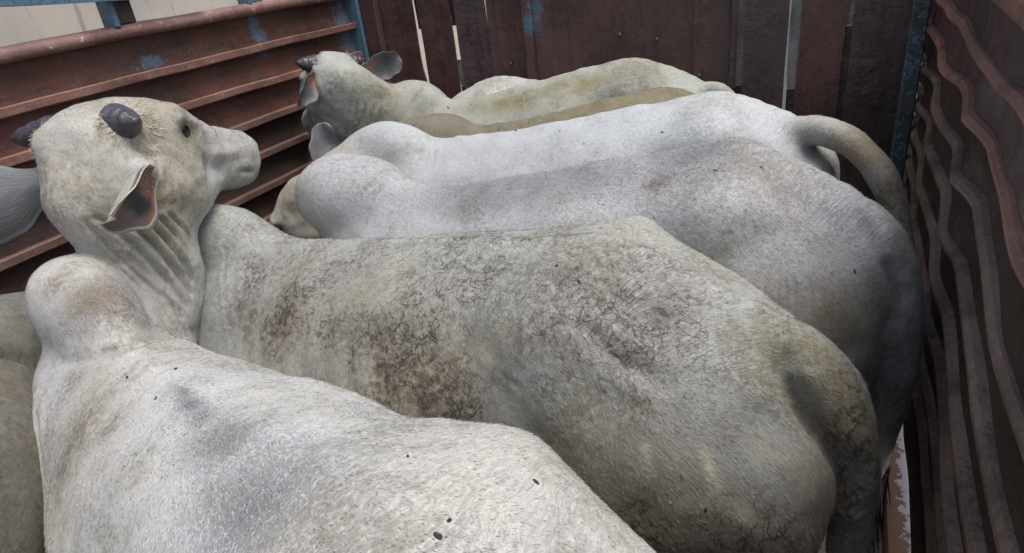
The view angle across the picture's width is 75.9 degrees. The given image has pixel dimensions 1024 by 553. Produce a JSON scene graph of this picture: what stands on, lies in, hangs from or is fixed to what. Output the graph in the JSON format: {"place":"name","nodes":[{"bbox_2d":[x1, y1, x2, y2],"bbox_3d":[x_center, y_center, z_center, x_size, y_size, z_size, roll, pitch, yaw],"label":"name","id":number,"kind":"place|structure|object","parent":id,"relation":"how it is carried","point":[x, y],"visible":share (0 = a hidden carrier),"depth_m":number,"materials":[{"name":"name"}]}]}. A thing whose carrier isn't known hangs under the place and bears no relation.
{"place":"outdoors","nodes":[
{"label":"outdoors","id":0,"kind":"place"},
{"bbox_2d":[412,0,916,96],"bbox_3d":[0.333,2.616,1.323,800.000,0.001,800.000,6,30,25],"label":"ground","id":1,"kind":"structure","parent":0,"point":[422,51],"depth_m":24.04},
{"bbox_2d":[0,0,238,46],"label":"box lorry","id":2,"kind":"object","parent":1,"relation":"on","point":[20,24],"depth_m":3.18,"materials":[{"name":"metal"}]},
{"bbox_2d":[0,0,1023,552],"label":"cattle truck","id":3,"kind":"object","parent":1,"relation":"on","point":[948,140],"visible":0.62,"depth_m":2.29,"materials":[{"name":"brown metal"}]},
{"bbox_2d":[0,291,45,552],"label":"cow","id":4,"kind":"object","parent":3,"relation":"on","point":[21,510],"visible":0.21,"depth_m":1.22},
{"bbox_2d":[0,96,655,552],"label":"cow","id":5,"kind":"object","parent":3,"relation":"on","point":[158,428],"visible":0.95,"depth_m":0.99},
{"bbox_2d":[452,76,539,99],"bbox_3d":[0.334,-0.320,3.162,1.674,1.285,0.395,6,30,25],"label":"cow","id":6,"kind":"object","parent":3,"relation":"on","point":[494,84],"visible":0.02,"depth_m":2.98},
{"bbox_2d":[296,50,735,141],"bbox_3d":[0.079,-0.354,3.027,2.052,1.533,0.624,-4,27,7],"label":"cow","id":7,"kind":"object","parent":3,"relation":"on","point":[345,95],"visible":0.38,"depth_m":2.69},
{"bbox_2d":[197,203,881,552],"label":"cow","id":8,"kind":"object","parent":3,"relation":"on","point":[655,386],"visible":0.64,"depth_m":1.10},
{"bbox_2d":[398,86,694,137],"bbox_3d":[0.251,-0.108,2.754,2.061,1.298,0.481,-1,27,13],"label":"cow","id":9,"kind":"object","parent":3,"relation":"on","point":[441,125],"visible":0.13,"depth_m":2.50},
{"bbox_2d":[269,91,915,250],"bbox_3d":[0.218,0.013,2.471,2.316,1.354,0.722,6,29,24],"label":"cow","id":10,"kind":"object","parent":3,"relation":"on","point":[816,141],"visible":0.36,"depth_m":2.03},
{"bbox_2d":[294,135,926,552],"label":"cow","id":11,"kind":"object","parent":3,"relation":"on","point":[836,261],"visible":0.47,"depth_m":1.38}
]}

